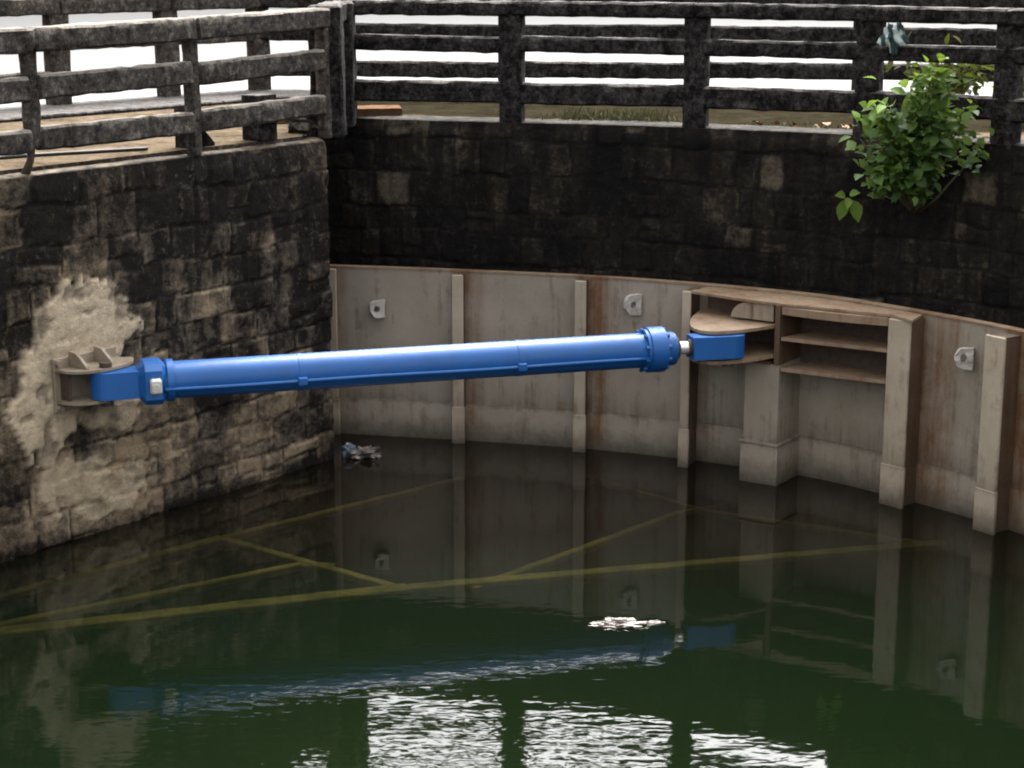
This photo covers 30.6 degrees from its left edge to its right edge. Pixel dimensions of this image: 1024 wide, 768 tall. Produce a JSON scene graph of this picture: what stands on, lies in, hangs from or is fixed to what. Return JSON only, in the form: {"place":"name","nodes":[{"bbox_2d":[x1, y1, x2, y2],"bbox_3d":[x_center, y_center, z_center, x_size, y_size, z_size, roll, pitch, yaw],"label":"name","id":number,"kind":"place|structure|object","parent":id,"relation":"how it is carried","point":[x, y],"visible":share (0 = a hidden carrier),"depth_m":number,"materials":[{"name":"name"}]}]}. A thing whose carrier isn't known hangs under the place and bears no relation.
{"place":"outdoors","nodes":[
{"label":"outdoors","id":0,"kind":"place"},
{"bbox_2d":[0,7,996,107],"bbox_3d":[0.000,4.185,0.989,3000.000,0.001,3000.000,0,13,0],"label":"water","id":1,"kind":"structure","parent":0,"point":[95,58],"depth_m":72.05,"materials":[{"name":"white liquid"}]},
{"bbox_2d":[0,135,335,684],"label":"stone wall","id":2,"kind":"structure","parent":1,"relation":"in","point":[214,254],"depth_m":14.25,"materials":[{"name":"grey stone"}]},
{"bbox_2d":[51,346,133,413],"bbox_3d":[-3.005,-0.041,13.572,0.370,0.435,0.632,10,17,36],"label":"wall bracket","id":3,"kind":"object","parent":2,"relation":"attached to","point":[72,371],"depth_m":13.43,"materials":[{"name":"beige metal"}]},
{"bbox_2d":[90,326,744,406],"bbox_3d":[-0.594,-0.151,14.115,5.065,0.356,0.374,-4,14,-16],"label":"hydraulic cylinder","id":4,"kind":"object","parent":3,"relation":"attached to","point":[152,381],"visible":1,"depth_m":13.96,"materials":[{"name":"blue paint"}]},
{"bbox_2d":[0,8,331,173],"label":"concrete railing","id":5,"kind":"object","parent":2,"relation":"on","point":[29,88],"visible":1,"depth_m":13.85,"materials":[{"name":"concrete"}]},
{"bbox_2d":[307,1,356,138],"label":"concrete railing","id":6,"kind":"object","parent":2,"relation":"on","point":[342,58],"visible":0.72,"depth_m":15.57,"materials":[{"name":"grey concrete"}]},
{"bbox_2d":[341,442,355,458],"bbox_3d":[-1.397,0.566,16.068,0.134,0.133,0.170,-4,14,-18],"label":"plastic bottle","id":7,"kind":"object","parent":1,"relation":"on","point":[347,447],"visible":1,"depth_m":16.03,"materials":[{"name":"plastic"}]},
{"bbox_2d":[349,445,380,459],"bbox_3d":[-1.259,0.588,16.052,0.291,0.122,0.256,0,13,0],"label":"plastic wrapper","id":8,"kind":"object","parent":1,"relation":"on","point":[364,452],"visible":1,"depth_m":16.01,"materials":[{"name":"grey plastic"}]},
{"bbox_2d":[586,617,664,630],"bbox_3d":[0.736,1.557,12.108,0.522,0.081,0.152,0,13,0],"label":"plastic bag","id":9,"kind":"object","parent":1,"relation":"on","point":[612,623],"visible":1,"depth_m":12.08,"materials":[{"name":"white plastic"}]},
{"bbox_2d":[323,115,1023,328],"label":"stone wall","id":10,"kind":"structure","parent":1,"relation":"in","point":[747,205],"depth_m":16.08,"materials":[{"name":"black stone"}]},
{"bbox_2d":[342,0,1023,148],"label":"concrete railing","id":11,"kind":"object","parent":10,"relation":"on","point":[695,95],"visible":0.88,"depth_m":15.74,"materials":[{"name":"grey concrete"}]},
{"bbox_2d":[877,21,908,54],"bbox_3d":[3.038,-2.758,14.918,0.259,0.270,0.126,0,13,0],"label":"cloth","id":12,"kind":"object","parent":11,"relation":"hanging from","point":[893,38],"visible":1,"depth_m":14.89,"materials":[{"name":"white fabric"}]},
{"bbox_2d":[835,189,862,222],"bbox_3d":[2.756,-1.450,15.252,0.184,0.281,0.242,9,16,34],"label":"seedling","id":13,"kind":"object","parent":10,"relation":"attached to","point":[844,205],"visible":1,"depth_m":15.26,"materials":[{"name":"green plant"}]},
{"bbox_2d":[839,53,994,213],"bbox_3d":[3.167,-1.935,14.656,1.152,1.304,0.626,0,13,0],"label":"bush","id":14,"kind":"object","parent":10,"relation":"attached to","point":[914,141],"visible":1,"depth_m":14.58,"materials":[{"name":"green plant"}]},
{"bbox_2d":[329,264,1023,702],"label":"lock gate","id":15,"kind":"structure","parent":1,"relation":"in","point":[899,422],"depth_m":15.71,"materials":[{"name":"grey metal"}]},
{"bbox_2d":[0,476,947,639],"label":"submerged frame","id":16,"kind":"object","parent":15,"relation":"attached to","point":[42,624],"visible":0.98,"depth_m":13.87,"materials":[{"name":"yellow metal"}]},
{"bbox_2d":[0,560,1023,767],"bbox_3d":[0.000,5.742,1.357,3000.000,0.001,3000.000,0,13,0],"label":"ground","id":17,"kind":"structure","parent":0,"point":[526,676],"depth_m":14.99,"materials":[{"name":"green liquid"}]},
{"bbox_2d":[0,101,1023,712],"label":"platform","id":18,"kind":"structure","parent":0,"point":[82,667],"depth_m":15.17,"materials":[{"name":"concrete"}]},
{"bbox_2d":[0,147,147,158],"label":"cable","id":19,"kind":"object","parent":18,"relation":"on","point":[81,152],"visible":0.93,"depth_m":14.03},
{"bbox_2d":[0,0,309,122],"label":"concrete railing","id":20,"kind":"object","parent":18,"relation":"on","point":[54,12],"visible":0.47,"depth_m":18.11,"materials":[{"name":"grey concrete"}]},
{"bbox_2d":[174,107,214,147],"bbox_3d":[-2.468,-1.999,14.542,0.140,0.320,0.285,10,17,36],"label":"brace","id":21,"kind":"object","parent":18,"relation":"on","point":[180,141],"visible":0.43,"depth_m":14.48,"materials":[{"name":"black concrete"}]},
{"bbox_2d":[242,93,276,140],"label":"block","id":22,"kind":"structure","parent":18,"relation":"on","point":[262,132],"depth_m":14.97,"materials":[{"name":"grey stone"}]},
{"bbox_2d":[277,120,287,123],"bbox_3d":[-2.030,-2.335,16.506,0.552,0.055,0.304,-5,14,-21],"label":"board","id":23,"kind":"object","parent":18,"relation":"on","point":[281,122],"visible":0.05,"depth_m":16.36,"materials":[{"name":"brown wood"}]},
{"bbox_2d":[284,115,317,135],"bbox_3d":[-1.684,-2.199,15.628,0.457,0.335,0.274,0,13,0],"label":"rubble","id":24,"kind":"object","parent":18,"relation":"on","point":[305,126],"visible":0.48,"depth_m":15.54,"materials":[{"name":"stone"}]},
{"bbox_2d":[358,105,402,116],"bbox_3d":[-1.270,-2.473,17.007,0.523,0.095,0.344,-2,13,-8],"label":"board","id":25,"kind":"object","parent":18,"relation":"on","point":[380,110],"visible":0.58,"depth_m":16.86,"materials":[{"name":"orange wood"}]},
{"bbox_2d":[241,0,1023,97],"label":"concrete railing","id":26,"kind":"object","parent":18,"relation":"on","point":[674,70],"visible":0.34,"depth_m":19.07,"materials":[{"name":"grey concrete"}]},
{"bbox_2d":[532,105,851,128],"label":"grass","id":27,"kind":"structure","parent":18,"relation":"on","point":[617,115],"depth_m":16.52,"materials":[{"name":"green plant"}]},
{"bbox_2d":[746,120,852,128],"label":"fallen leaves","id":28,"kind":"object","parent":18,"relation":"on","point":[777,122],"visible":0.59,"depth_m":16.13,"materials":[{"name":"brown plant"}]},
{"bbox_2d":[885,30,993,94],"bbox_3d":[4.272,-3.080,18.412,1.191,0.784,0.726,3,14,11],"label":"shrub","id":29,"kind":"object","parent":18,"relation":"on","point":[962,87],"visible":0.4,"depth_m":18.31,"materials":[{"name":"green plant"}]}
]}

